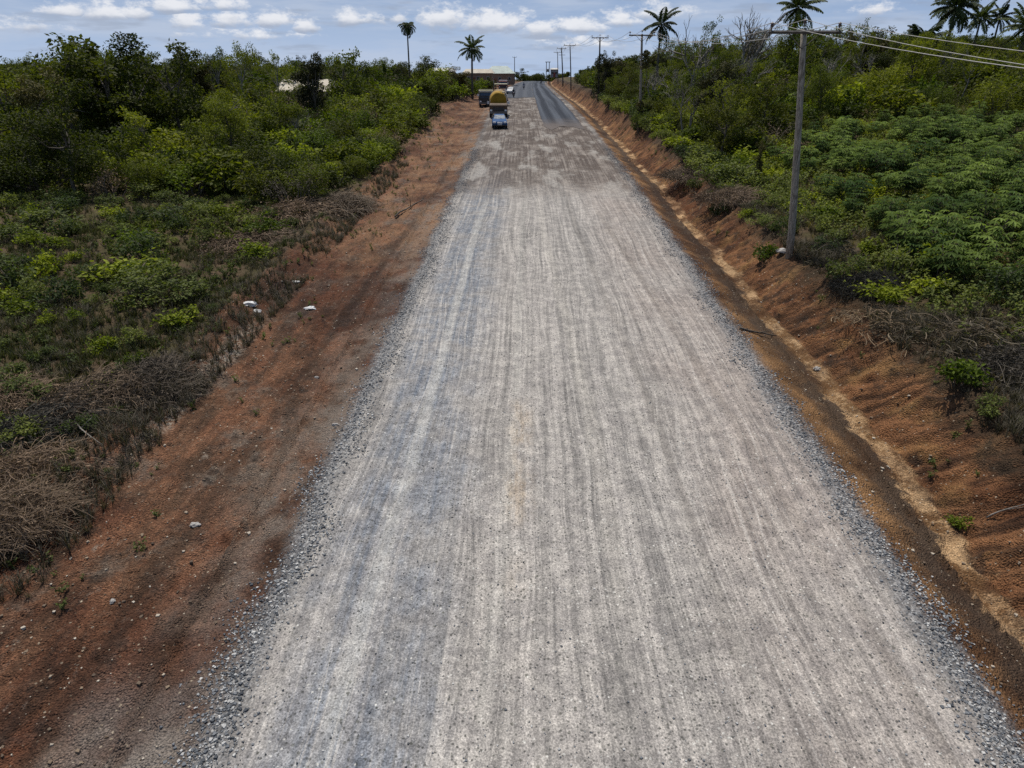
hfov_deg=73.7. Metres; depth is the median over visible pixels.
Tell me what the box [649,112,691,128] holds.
shrub
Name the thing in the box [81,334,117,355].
shrub
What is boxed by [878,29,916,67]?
leafy tree
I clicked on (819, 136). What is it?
crop plant
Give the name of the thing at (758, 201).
shrub
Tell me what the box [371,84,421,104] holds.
bush
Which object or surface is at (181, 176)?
bush
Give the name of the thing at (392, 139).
bush
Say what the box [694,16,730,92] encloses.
open crowned tree
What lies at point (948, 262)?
crop plant
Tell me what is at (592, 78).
bush
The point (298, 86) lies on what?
dense tree
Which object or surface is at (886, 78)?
bush
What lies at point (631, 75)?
dense tree
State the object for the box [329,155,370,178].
bush
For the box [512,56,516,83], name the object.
utility pole
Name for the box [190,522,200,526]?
stone
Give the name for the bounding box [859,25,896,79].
vine covered tree
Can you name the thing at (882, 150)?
crop plant
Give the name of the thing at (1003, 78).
bush
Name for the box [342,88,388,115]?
bush
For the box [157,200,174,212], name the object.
shrub
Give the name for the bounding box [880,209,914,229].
crop plant
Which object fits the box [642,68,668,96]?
dead sapling
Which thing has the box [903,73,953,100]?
bush
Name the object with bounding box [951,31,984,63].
open crowned tree
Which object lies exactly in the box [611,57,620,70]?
vine covered tree
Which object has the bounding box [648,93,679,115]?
bush
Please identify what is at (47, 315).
shrub
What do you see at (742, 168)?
shrub
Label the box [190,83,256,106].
bush
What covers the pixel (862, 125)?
crop plant
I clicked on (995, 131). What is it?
crop plant
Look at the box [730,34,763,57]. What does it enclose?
open crowned tree
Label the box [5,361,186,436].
brush heap
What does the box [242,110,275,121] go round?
bush
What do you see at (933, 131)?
crop plant
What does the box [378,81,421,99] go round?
bush
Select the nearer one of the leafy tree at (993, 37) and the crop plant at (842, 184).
the crop plant at (842, 184)
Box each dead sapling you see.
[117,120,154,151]
[207,96,239,121]
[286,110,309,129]
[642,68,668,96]
[655,66,688,109]
[679,85,706,125]
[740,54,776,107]
[817,51,851,89]
[851,54,885,95]
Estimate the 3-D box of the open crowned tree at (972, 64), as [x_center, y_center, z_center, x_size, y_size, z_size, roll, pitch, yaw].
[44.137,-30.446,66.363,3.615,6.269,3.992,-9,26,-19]
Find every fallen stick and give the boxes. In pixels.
[74,418,102,445]
[394,199,423,216]
[739,327,776,335]
[986,504,1023,517]
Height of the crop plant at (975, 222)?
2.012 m
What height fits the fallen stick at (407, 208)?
0.795 m
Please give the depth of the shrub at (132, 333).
24.72 m
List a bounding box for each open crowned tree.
[15,53,38,74]
[89,48,124,72]
[197,45,237,92]
[220,40,264,97]
[258,49,299,92]
[321,54,343,72]
[379,60,395,73]
[654,38,682,75]
[666,63,708,129]
[689,55,713,72]
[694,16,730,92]
[695,55,737,89]
[704,73,749,113]
[721,83,747,108]
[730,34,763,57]
[775,65,814,96]
[811,25,836,58]
[842,17,880,78]
[872,28,892,51]
[929,35,965,86]
[935,35,974,87]
[940,36,977,74]
[946,35,994,96]
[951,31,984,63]
[995,35,1023,67]
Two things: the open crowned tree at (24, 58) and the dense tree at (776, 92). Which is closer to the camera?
the dense tree at (776, 92)
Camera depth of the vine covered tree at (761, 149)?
43.89 m
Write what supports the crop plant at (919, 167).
on the field at (805, 233)
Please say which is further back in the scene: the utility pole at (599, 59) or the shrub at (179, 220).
the utility pole at (599, 59)
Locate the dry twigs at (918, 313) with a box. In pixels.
[851,303,1022,357]
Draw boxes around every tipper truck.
[477,89,492,106]
[498,80,507,89]
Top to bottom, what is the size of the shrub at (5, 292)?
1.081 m
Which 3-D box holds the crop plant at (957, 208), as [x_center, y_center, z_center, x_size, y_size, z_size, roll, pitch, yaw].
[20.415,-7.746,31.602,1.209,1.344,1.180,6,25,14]
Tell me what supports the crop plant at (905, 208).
on the field at (805, 233)
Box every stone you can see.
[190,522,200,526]
[776,248,785,252]
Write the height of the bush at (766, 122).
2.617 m
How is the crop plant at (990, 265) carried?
on the field at (805, 233)
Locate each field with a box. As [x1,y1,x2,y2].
[558,72,1023,415]
[873,100,1023,129]
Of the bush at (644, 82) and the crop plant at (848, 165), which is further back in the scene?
the bush at (644, 82)
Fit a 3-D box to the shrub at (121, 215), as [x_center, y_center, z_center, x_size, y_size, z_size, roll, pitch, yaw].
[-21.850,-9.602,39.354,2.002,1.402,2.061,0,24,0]
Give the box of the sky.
[0,0,1023,78]
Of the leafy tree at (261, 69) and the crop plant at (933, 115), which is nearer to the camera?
the crop plant at (933, 115)
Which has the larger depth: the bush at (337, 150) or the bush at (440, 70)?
the bush at (440, 70)
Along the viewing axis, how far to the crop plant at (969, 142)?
42.84 m
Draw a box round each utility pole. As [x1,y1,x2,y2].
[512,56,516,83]
[557,47,565,86]
[564,44,575,91]
[592,37,608,101]
[629,30,654,130]
[768,19,841,258]
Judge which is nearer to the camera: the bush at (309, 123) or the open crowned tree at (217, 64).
the bush at (309, 123)
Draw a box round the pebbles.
[0,163,1023,767]
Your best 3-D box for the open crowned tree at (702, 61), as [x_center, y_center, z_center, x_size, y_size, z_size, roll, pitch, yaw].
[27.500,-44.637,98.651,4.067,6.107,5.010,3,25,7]
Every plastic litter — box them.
[244,301,257,306]
[304,306,315,309]
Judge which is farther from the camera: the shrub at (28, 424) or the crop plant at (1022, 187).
the crop plant at (1022, 187)
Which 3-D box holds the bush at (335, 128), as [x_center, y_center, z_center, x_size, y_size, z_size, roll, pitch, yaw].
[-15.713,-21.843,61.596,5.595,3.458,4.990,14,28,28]
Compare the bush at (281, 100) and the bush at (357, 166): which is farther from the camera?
the bush at (281, 100)
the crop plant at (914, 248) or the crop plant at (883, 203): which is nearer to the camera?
the crop plant at (914, 248)
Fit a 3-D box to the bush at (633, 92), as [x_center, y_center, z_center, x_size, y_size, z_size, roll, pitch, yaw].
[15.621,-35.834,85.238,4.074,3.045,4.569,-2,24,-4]
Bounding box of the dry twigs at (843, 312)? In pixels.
[823,302,954,354]
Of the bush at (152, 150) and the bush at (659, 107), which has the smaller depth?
the bush at (152, 150)
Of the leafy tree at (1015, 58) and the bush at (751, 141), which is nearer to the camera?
the bush at (751, 141)
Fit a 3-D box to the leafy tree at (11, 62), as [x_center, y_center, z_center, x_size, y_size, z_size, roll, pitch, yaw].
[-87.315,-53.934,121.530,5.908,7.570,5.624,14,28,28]
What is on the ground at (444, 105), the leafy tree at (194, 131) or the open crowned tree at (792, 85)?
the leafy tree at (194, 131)
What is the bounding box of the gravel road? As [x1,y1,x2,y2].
[181,81,1023,767]
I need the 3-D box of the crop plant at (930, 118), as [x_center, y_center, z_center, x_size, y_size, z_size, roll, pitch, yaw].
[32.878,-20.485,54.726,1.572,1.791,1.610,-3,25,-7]
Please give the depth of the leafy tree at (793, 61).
75.16 m
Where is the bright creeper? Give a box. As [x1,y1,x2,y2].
[675,114,1023,214]
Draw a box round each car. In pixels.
[491,114,507,127]
[507,87,514,93]
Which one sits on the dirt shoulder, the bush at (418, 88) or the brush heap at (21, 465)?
the brush heap at (21, 465)
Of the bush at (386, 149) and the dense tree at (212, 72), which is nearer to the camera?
the bush at (386, 149)
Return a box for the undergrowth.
[651,89,1023,349]
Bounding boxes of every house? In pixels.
[276,79,336,96]
[463,69,493,81]
[489,66,514,84]
[550,68,557,76]
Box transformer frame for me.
[546,62,549,78]
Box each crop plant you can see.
[767,145,785,158]
[778,144,804,166]
[782,153,802,164]
[800,146,819,160]
[800,147,821,159]
[800,158,816,172]
[801,129,814,145]
[808,121,823,135]
[808,130,829,144]
[808,132,833,147]
[810,157,822,165]
[812,173,837,189]
[813,140,831,156]
[819,153,832,167]
[821,130,834,149]
[821,186,838,197]
[824,156,848,172]
[825,118,838,125]
[826,146,844,155]
[827,127,852,141]
[827,183,843,195]
[828,157,840,166]
[829,135,852,151]
[830,117,853,133]
[830,150,848,170]
[831,177,857,199]
[832,145,856,169]
[834,141,853,149]
[835,135,857,145]
[837,115,858,130]
[839,200,855,208]
[842,179,875,201]
[842,193,867,217]
[843,162,855,170]
[843,187,868,200]
[845,144,866,154]
[847,172,874,197]
[849,119,871,136]
[849,126,862,139]
[849,146,876,175]
[856,141,877,150]
[859,139,877,149]
[865,143,883,152]
[865,150,899,174]
[866,123,879,137]
[866,196,904,231]
[866,205,885,228]
[868,150,889,169]
[868,156,885,167]
[869,147,890,157]
[873,172,898,195]
[874,121,892,130]
[874,197,899,222]
[876,139,896,151]
[879,148,903,173]
[879,211,919,252]
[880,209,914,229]
[884,218,934,265]
[885,129,899,140]
[885,170,897,192]
[886,196,915,217]
[887,157,910,170]
[888,148,914,173]
[888,173,917,196]
[889,115,912,126]
[890,122,909,131]
[891,148,908,162]
[892,127,908,141]
[892,171,917,196]
[896,142,910,147]
[899,209,927,224]
[899,236,926,271]
[900,118,925,141]
[900,169,925,199]
[903,140,934,161]
[903,162,928,179]
[904,133,926,148]
[906,162,921,170]
[907,173,928,188]
[908,126,937,145]
[910,202,934,218]
[912,116,934,126]
[912,129,930,142]
[913,209,943,240]
[913,253,938,276]
[915,168,940,189]
[916,224,967,255]
[917,204,939,217]
[918,158,936,167]
[920,244,968,279]
[922,137,956,158]
[922,196,957,218]
[923,177,943,187]
[924,111,943,125]
[925,153,944,166]
[926,177,945,192]
[926,194,949,207]
[927,117,955,141]
[927,163,948,175]
[927,172,968,198]
[929,121,950,143]
[930,137,945,147]
[931,214,978,245]
[937,156,974,174]
[937,210,979,243]
[938,113,958,122]
[939,122,967,143]
[940,165,973,199]
[941,201,966,215]
[941,240,971,272]
[942,146,971,159]
[943,156,968,170]
[944,139,974,157]
[944,215,979,235]
[946,121,968,142]
[948,114,969,127]
[948,173,977,201]
[951,153,972,163]
[951,252,989,286]
[953,189,974,206]
[953,196,974,212]
[955,178,986,201]
[956,130,980,146]
[957,115,976,127]
[958,212,999,250]
[958,248,981,262]
[959,193,989,204]
[960,138,983,154]
[960,162,995,187]
[960,165,984,179]
[963,128,983,143]
[963,192,984,212]
[964,118,984,131]
[964,189,1009,223]
[967,218,1021,259]
[969,159,985,169]
[970,126,987,144]
[970,240,1012,279]
[972,114,985,123]
[973,122,991,130]
[973,147,1009,168]
[973,158,1009,178]
[975,180,991,195]
[976,142,1009,157]
[977,123,1009,139]
[977,140,995,151]
[978,169,1000,184]
[981,135,998,143]
[981,145,1011,158]
[981,158,1006,172]
[981,260,1010,277]
[983,167,1014,194]
[984,209,1003,225]
[986,148,1019,166]
[987,125,1007,137]
[993,190,1023,218]
[995,118,1014,140]
[995,168,1023,187]
[996,113,1023,133]
[996,147,1023,167]
[996,180,1023,199]
[996,210,1023,247]
[1001,134,1022,148]
[1001,263,1023,288]
[1002,191,1023,215]
[1003,246,1023,263]
[1005,200,1023,234]
[1006,151,1023,167]
[1007,114,1023,137]
[1012,161,1023,172]
[1012,177,1023,197]
[1012,231,1023,251]
[1014,131,1023,148]
[1014,236,1023,254]
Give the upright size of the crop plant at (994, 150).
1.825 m
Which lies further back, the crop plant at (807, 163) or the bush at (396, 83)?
the bush at (396, 83)
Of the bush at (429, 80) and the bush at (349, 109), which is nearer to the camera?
the bush at (349, 109)
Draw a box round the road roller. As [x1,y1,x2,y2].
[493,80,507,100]
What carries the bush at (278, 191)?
on the ground at (444, 105)
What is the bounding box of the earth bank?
[552,78,1023,590]
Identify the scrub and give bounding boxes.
[0,37,1019,140]
[0,38,1005,134]
[1,27,1023,150]
[32,44,909,156]
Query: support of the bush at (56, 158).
on the ground at (444, 105)
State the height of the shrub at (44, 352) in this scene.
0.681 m
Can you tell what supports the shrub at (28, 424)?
on the ground at (444, 105)
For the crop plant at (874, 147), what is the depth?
44.51 m
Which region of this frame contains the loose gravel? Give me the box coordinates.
[155,148,1023,767]
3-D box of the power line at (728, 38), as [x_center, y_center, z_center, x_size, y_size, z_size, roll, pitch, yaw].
[12.296,-24.689,47.438,0.024,2.185,45.218,1,24,1]
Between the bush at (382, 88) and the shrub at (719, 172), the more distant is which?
the bush at (382, 88)
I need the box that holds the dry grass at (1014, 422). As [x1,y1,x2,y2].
[0,144,1023,601]
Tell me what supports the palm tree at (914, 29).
on the field at (805, 233)
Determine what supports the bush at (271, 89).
on the ground at (444, 105)
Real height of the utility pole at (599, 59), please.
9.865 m
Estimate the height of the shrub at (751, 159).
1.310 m
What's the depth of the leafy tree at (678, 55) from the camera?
120.63 m
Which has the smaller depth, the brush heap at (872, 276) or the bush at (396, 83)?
the brush heap at (872, 276)
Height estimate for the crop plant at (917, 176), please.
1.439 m
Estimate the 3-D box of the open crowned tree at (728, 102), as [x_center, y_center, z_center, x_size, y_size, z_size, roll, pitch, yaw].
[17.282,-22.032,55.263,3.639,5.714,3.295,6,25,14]
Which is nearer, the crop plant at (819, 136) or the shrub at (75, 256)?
the shrub at (75, 256)
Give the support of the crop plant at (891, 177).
on the field at (805, 233)
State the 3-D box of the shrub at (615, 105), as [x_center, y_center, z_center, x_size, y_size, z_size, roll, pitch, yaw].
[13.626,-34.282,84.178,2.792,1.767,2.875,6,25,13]
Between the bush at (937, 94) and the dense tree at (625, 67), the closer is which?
the bush at (937, 94)
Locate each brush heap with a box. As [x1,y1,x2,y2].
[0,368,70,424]
[0,386,138,456]
[0,428,135,513]
[0,472,99,560]
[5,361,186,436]
[103,343,220,416]
[182,223,304,259]
[220,194,364,230]
[296,184,387,221]
[649,161,707,189]
[689,183,777,210]
[819,265,915,305]
[913,334,1023,400]
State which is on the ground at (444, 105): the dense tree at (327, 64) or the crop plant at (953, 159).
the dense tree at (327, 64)
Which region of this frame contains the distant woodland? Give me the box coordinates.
[0,53,697,81]
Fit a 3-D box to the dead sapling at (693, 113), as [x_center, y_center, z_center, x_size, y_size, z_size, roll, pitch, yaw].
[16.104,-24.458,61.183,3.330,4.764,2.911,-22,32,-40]
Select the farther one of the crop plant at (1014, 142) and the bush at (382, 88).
the bush at (382, 88)
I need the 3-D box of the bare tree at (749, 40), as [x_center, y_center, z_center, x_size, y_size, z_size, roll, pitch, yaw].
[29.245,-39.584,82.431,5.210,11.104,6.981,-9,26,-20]
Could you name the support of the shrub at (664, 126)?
on the earth bank
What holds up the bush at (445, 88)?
on the ground at (444, 105)
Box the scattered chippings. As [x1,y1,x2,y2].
[217,224,995,767]
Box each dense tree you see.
[0,77,131,195]
[7,32,156,153]
[15,59,40,76]
[58,61,129,122]
[62,31,185,128]
[117,38,225,138]
[139,51,177,74]
[158,55,204,87]
[164,77,204,109]
[190,54,240,95]
[225,52,261,91]
[237,57,273,73]
[285,80,329,110]
[317,59,337,70]
[387,62,410,77]
[404,54,440,81]
[515,68,528,79]
[613,67,639,95]
[617,62,638,78]
[681,42,703,72]
[681,84,767,154]
[731,30,767,66]
[735,75,791,120]
[806,34,854,63]
[835,47,867,79]
[852,34,919,82]
[1006,41,1023,72]
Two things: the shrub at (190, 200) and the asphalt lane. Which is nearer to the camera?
the shrub at (190, 200)
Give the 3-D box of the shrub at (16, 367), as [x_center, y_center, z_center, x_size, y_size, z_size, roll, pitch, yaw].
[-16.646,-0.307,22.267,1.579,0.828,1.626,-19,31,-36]
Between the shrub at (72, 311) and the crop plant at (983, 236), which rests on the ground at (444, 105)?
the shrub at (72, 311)
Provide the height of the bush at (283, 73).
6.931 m
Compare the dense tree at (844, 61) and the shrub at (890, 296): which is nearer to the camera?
the shrub at (890, 296)
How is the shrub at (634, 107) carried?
on the field at (805, 233)
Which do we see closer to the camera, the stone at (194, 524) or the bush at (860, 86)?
the stone at (194, 524)
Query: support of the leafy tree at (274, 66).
on the ground at (444, 105)
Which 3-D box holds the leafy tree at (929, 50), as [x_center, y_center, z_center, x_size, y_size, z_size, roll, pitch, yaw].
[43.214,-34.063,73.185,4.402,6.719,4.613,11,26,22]
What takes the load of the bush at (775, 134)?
on the field at (805, 233)
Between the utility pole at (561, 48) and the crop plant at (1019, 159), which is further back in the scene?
the utility pole at (561, 48)
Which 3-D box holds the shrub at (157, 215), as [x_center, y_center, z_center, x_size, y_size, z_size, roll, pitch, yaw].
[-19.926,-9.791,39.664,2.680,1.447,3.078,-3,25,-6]
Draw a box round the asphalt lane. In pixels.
[532,81,584,129]
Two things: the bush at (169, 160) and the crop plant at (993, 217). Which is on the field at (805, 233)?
the crop plant at (993, 217)
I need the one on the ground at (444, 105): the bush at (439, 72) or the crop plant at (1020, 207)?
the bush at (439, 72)
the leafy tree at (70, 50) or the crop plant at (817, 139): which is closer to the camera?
the crop plant at (817, 139)
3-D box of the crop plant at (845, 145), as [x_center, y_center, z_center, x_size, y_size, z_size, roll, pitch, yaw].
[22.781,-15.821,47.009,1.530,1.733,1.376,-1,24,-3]
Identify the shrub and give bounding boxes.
[0,190,18,210]
[0,221,39,239]
[0,252,36,290]
[0,278,23,299]
[0,294,41,317]
[0,336,16,351]
[0,361,29,379]
[0,374,52,399]
[0,414,50,442]
[4,187,29,201]
[6,273,47,300]
[9,251,40,269]
[10,201,84,231]
[12,225,45,244]
[15,191,35,203]
[17,197,50,213]
[19,202,48,221]
[25,243,59,279]
[25,274,86,307]
[30,344,67,363]
[34,308,61,324]
[36,186,93,203]
[37,233,74,248]
[40,215,81,236]
[43,193,82,213]
[55,411,104,437]
[56,262,103,280]
[58,246,87,262]
[64,306,87,321]
[74,221,89,227]
[76,245,164,284]
[79,291,103,306]
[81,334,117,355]
[81,369,118,393]
[88,281,115,293]
[94,193,124,208]
[95,204,126,216]
[97,223,111,231]
[103,222,142,236]
[103,267,170,308]
[111,222,159,245]
[112,225,170,259]
[112,324,147,348]
[114,207,150,225]
[115,257,181,285]
[123,349,146,363]
[126,178,173,200]
[138,252,173,273]
[140,221,154,229]
[143,203,190,222]
[147,275,212,306]
[149,304,202,326]
[152,188,188,204]
[155,233,178,246]
[156,211,192,232]
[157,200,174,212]
[176,196,215,219]
[181,197,202,210]
[187,225,215,245]
[198,213,218,228]
[204,201,241,216]
[214,192,230,202]
[222,187,241,197]
[229,212,258,226]
[231,236,279,260]
[236,195,263,209]
[240,211,289,234]
[250,204,284,220]
[282,216,300,227]
[598,94,613,105]
[603,95,620,105]
[612,99,632,112]
[621,101,635,114]
[628,101,651,113]
[629,107,650,132]
[639,112,662,132]
[647,109,659,124]
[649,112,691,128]
[649,132,657,138]
[650,119,677,133]
[654,127,673,140]
[659,112,688,126]
[662,136,678,146]
[668,133,699,147]
[673,142,693,158]
[683,152,721,169]
[683,159,734,186]
[685,142,716,162]
[686,177,702,190]
[694,146,731,164]
[706,180,743,192]
[706,197,730,216]
[708,159,764,185]
[711,154,736,167]
[714,153,754,167]
[731,144,767,160]
[737,205,755,218]
[738,153,764,166]
[744,211,780,225]
[751,189,784,202]
[751,199,762,204]
[752,242,778,261]
[755,214,775,229]
[759,174,773,185]
[761,192,789,210]
[767,173,802,190]
[770,215,801,236]
[778,211,800,224]
[781,185,804,195]
[811,232,844,251]
[813,202,850,222]
[815,209,839,232]
[818,228,848,239]
[820,252,870,280]
[844,275,913,304]
[857,236,889,255]
[863,249,899,268]
[868,240,931,285]
[901,267,957,295]
[909,232,963,271]
[929,354,993,387]
[941,514,974,530]
[974,260,1023,305]
[975,391,1007,418]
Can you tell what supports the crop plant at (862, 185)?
on the field at (805, 233)
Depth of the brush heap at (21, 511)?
15.61 m
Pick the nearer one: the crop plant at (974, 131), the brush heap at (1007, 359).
the brush heap at (1007, 359)
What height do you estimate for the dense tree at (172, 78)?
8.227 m
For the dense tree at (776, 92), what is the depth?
58.00 m
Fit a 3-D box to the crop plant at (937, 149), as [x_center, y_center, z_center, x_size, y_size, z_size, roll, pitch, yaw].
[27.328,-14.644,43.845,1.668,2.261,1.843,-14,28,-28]
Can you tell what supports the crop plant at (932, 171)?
on the field at (805, 233)
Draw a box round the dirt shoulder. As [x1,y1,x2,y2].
[0,81,520,767]
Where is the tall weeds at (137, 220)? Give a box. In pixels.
[0,138,391,317]
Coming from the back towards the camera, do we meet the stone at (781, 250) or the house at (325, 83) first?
the house at (325, 83)
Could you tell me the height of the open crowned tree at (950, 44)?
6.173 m
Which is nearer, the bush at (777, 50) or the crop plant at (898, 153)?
the crop plant at (898, 153)
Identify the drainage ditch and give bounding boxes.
[547,81,1023,733]
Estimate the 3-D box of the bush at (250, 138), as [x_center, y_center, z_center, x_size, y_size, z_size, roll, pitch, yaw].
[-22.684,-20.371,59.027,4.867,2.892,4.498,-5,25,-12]
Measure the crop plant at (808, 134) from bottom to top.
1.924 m
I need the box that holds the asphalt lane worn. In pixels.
[506,81,535,97]
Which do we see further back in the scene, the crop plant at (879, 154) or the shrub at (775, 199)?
the crop plant at (879, 154)
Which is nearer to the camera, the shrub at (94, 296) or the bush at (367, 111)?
the shrub at (94, 296)
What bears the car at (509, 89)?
on the asphalt lane worn
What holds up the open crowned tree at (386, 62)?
on the ground at (444, 105)
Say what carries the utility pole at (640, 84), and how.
on the earth bank
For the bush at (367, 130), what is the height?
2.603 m
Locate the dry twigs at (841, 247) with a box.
[791,230,872,268]
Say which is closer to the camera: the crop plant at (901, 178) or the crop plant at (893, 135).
the crop plant at (901, 178)
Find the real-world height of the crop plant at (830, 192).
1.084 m
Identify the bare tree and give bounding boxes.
[649,16,722,87]
[725,6,786,71]
[731,18,776,76]
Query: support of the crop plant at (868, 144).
on the field at (805, 233)
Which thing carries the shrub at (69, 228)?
on the ground at (444, 105)
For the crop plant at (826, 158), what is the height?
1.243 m
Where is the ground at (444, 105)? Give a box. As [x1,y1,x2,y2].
[0,79,550,515]
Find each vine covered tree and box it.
[2,65,78,174]
[178,48,216,99]
[194,57,229,89]
[290,52,336,116]
[292,55,306,64]
[327,69,348,93]
[393,61,409,77]
[444,66,470,97]
[599,50,615,94]
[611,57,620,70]
[614,57,628,77]
[647,52,659,67]
[655,52,671,73]
[695,60,742,131]
[709,36,729,56]
[721,63,750,110]
[736,28,761,62]
[752,139,769,178]
[753,48,768,61]
[837,24,867,54]
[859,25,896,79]
[988,35,1019,59]
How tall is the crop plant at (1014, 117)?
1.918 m
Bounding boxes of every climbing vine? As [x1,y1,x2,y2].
[590,54,606,99]
[633,100,645,130]
[639,49,651,100]
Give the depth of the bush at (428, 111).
89.80 m
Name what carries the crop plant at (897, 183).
on the field at (805, 233)
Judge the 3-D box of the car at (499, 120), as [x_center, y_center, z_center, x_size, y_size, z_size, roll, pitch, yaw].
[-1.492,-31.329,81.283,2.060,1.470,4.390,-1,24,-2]
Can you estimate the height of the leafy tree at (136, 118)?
5.545 m
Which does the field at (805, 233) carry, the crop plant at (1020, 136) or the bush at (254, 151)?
the crop plant at (1020, 136)
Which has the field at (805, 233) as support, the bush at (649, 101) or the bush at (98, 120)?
the bush at (649, 101)
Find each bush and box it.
[0,130,94,192]
[0,132,46,182]
[0,136,22,190]
[48,138,111,180]
[58,118,128,157]
[59,110,106,134]
[66,107,106,139]
[74,145,141,186]
[82,163,142,199]
[90,110,156,141]
[98,108,195,141]
[98,124,154,164]
[98,149,161,189]
[120,118,172,143]
[123,157,198,197]
[134,143,213,188]
[142,119,235,155]
[144,143,190,157]
[146,158,219,196]
[148,148,188,174]
[168,127,201,142]
[171,105,228,127]
[185,141,268,197]
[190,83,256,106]
[200,93,274,122]
[202,91,241,105]
[210,139,297,171]
[213,97,253,131]
[220,123,276,150]
[224,132,272,146]
[226,81,270,95]
[227,111,282,139]
[229,144,265,165]
[232,114,312,140]
[232,156,283,202]
[237,65,298,92]
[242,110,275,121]
[243,129,300,143]
[244,118,299,141]
[248,136,295,150]
[249,144,313,195]
[250,91,285,110]
[251,94,272,112]
[255,160,331,201]
[257,106,302,123]
[257,139,320,161]
[257,141,324,189]
[258,169,320,204]
[263,144,313,167]
[265,84,295,106]
[271,99,315,119]
[275,68,310,78]
[279,116,333,133]
[282,94,308,113]
[282,125,317,151]
[282,126,340,153]
[285,129,323,166]
[286,124,331,151]
[292,159,331,194]
[294,160,342,176]
[296,109,323,131]
[300,112,343,131]
[304,162,356,188]
[309,137,361,171]
[316,92,353,111]
[316,98,384,120]
[317,121,364,149]
[317,154,337,177]
[318,115,357,133]
[319,97,370,116]
[319,134,371,158]
[324,114,361,142]
[329,105,374,132]
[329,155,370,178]
[330,120,359,136]
[331,90,368,106]
[334,136,395,169]
[336,151,377,172]
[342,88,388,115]
[345,96,379,116]
[346,101,378,121]
[350,136,392,162]
[351,82,405,100]
[351,95,385,112]
[353,131,378,140]
[354,122,387,137]
[360,117,384,133]
[361,134,404,153]
[362,126,391,136]
[368,127,410,144]
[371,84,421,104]
[371,130,400,146]
[372,137,400,159]
[374,110,423,139]
[374,114,414,140]
[377,78,405,92]
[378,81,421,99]
[379,93,414,103]
[386,100,425,121]
[386,106,429,127]
[387,97,403,106]
[393,113,418,132]
[397,109,432,128]
[398,100,427,119]
[404,91,435,114]
[409,74,436,87]
[410,81,427,94]
[412,63,452,82]
[417,77,450,101]
[421,103,437,117]
[427,68,453,80]
[427,70,454,84]
[433,79,455,98]
[434,80,472,99]
[579,71,596,86]
[584,70,600,89]
[588,69,618,84]
[590,72,619,93]
[603,76,634,98]
[605,75,626,96]
[621,84,638,105]
[623,78,662,93]
[628,84,658,105]
[628,85,678,110]
[641,96,664,114]
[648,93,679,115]
[649,72,673,82]
[650,77,678,88]
[650,78,673,90]
[658,68,668,79]
[658,114,688,130]
[659,100,698,116]
[664,81,700,103]
[666,110,703,126]
[671,123,710,141]
[675,86,708,113]
[685,93,726,115]
[692,109,736,127]
[697,49,735,66]
[706,125,738,153]
[708,49,744,63]
[728,112,764,133]
[728,122,777,156]
[739,103,777,129]
[748,110,803,135]
[751,119,792,147]
[751,130,778,143]
[758,64,781,83]
[761,44,814,62]
[762,43,795,60]
[762,65,816,89]
[787,115,818,131]
[794,59,862,80]
[804,72,857,109]
[810,66,871,102]
[817,78,880,113]
[851,63,911,109]
[869,79,944,120]
[902,83,941,109]
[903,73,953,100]
[913,58,977,98]
[923,83,970,116]
[950,51,1022,94]
[963,74,1006,110]
[965,76,1023,122]
[968,71,1023,114]
[980,62,1023,86]
[1006,94,1023,114]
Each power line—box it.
[630,23,770,43]
[644,19,804,41]
[661,22,839,43]
[775,23,1023,68]
[806,19,1023,64]
[844,23,1023,51]
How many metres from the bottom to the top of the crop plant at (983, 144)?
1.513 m
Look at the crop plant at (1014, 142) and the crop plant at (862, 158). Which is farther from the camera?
the crop plant at (1014, 142)
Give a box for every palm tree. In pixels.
[397,22,415,78]
[454,34,484,98]
[643,6,681,78]
[776,0,827,70]
[897,18,951,67]
[928,0,983,66]
[965,0,1002,44]
[987,0,1017,36]
[997,2,1023,68]
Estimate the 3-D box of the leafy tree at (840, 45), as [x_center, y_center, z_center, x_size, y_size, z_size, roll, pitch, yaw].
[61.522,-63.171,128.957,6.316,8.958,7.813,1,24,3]
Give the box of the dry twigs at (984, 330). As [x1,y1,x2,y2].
[889,309,1023,370]
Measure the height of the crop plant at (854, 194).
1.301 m
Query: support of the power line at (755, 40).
attached to the utility pole at (795, 172)
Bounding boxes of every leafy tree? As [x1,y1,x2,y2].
[0,57,32,77]
[0,67,70,147]
[0,70,30,123]
[23,39,114,132]
[70,50,119,112]
[107,105,177,158]
[116,48,155,72]
[179,115,236,178]
[198,88,250,151]
[227,50,258,86]
[235,52,275,84]
[237,82,304,132]
[259,65,278,72]
[283,56,306,70]
[318,46,375,99]
[337,52,381,91]
[368,57,393,73]
[662,55,684,76]
[665,59,690,81]
[667,40,698,68]
[668,45,716,84]
[710,49,758,86]
[724,72,764,113]
[750,58,777,84]
[766,14,814,74]
[770,21,840,85]
[781,43,824,73]
[803,63,848,115]
[829,24,856,54]
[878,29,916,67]
[889,29,956,87]
[894,31,939,82]
[917,38,957,61]
[975,34,1019,66]
[978,35,1001,53]
[993,47,1023,71]
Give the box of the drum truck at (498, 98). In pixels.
[487,89,509,116]
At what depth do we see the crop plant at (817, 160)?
44.74 m
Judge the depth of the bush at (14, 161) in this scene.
47.98 m
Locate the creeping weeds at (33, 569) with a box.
[5,113,1023,609]
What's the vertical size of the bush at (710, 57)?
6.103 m

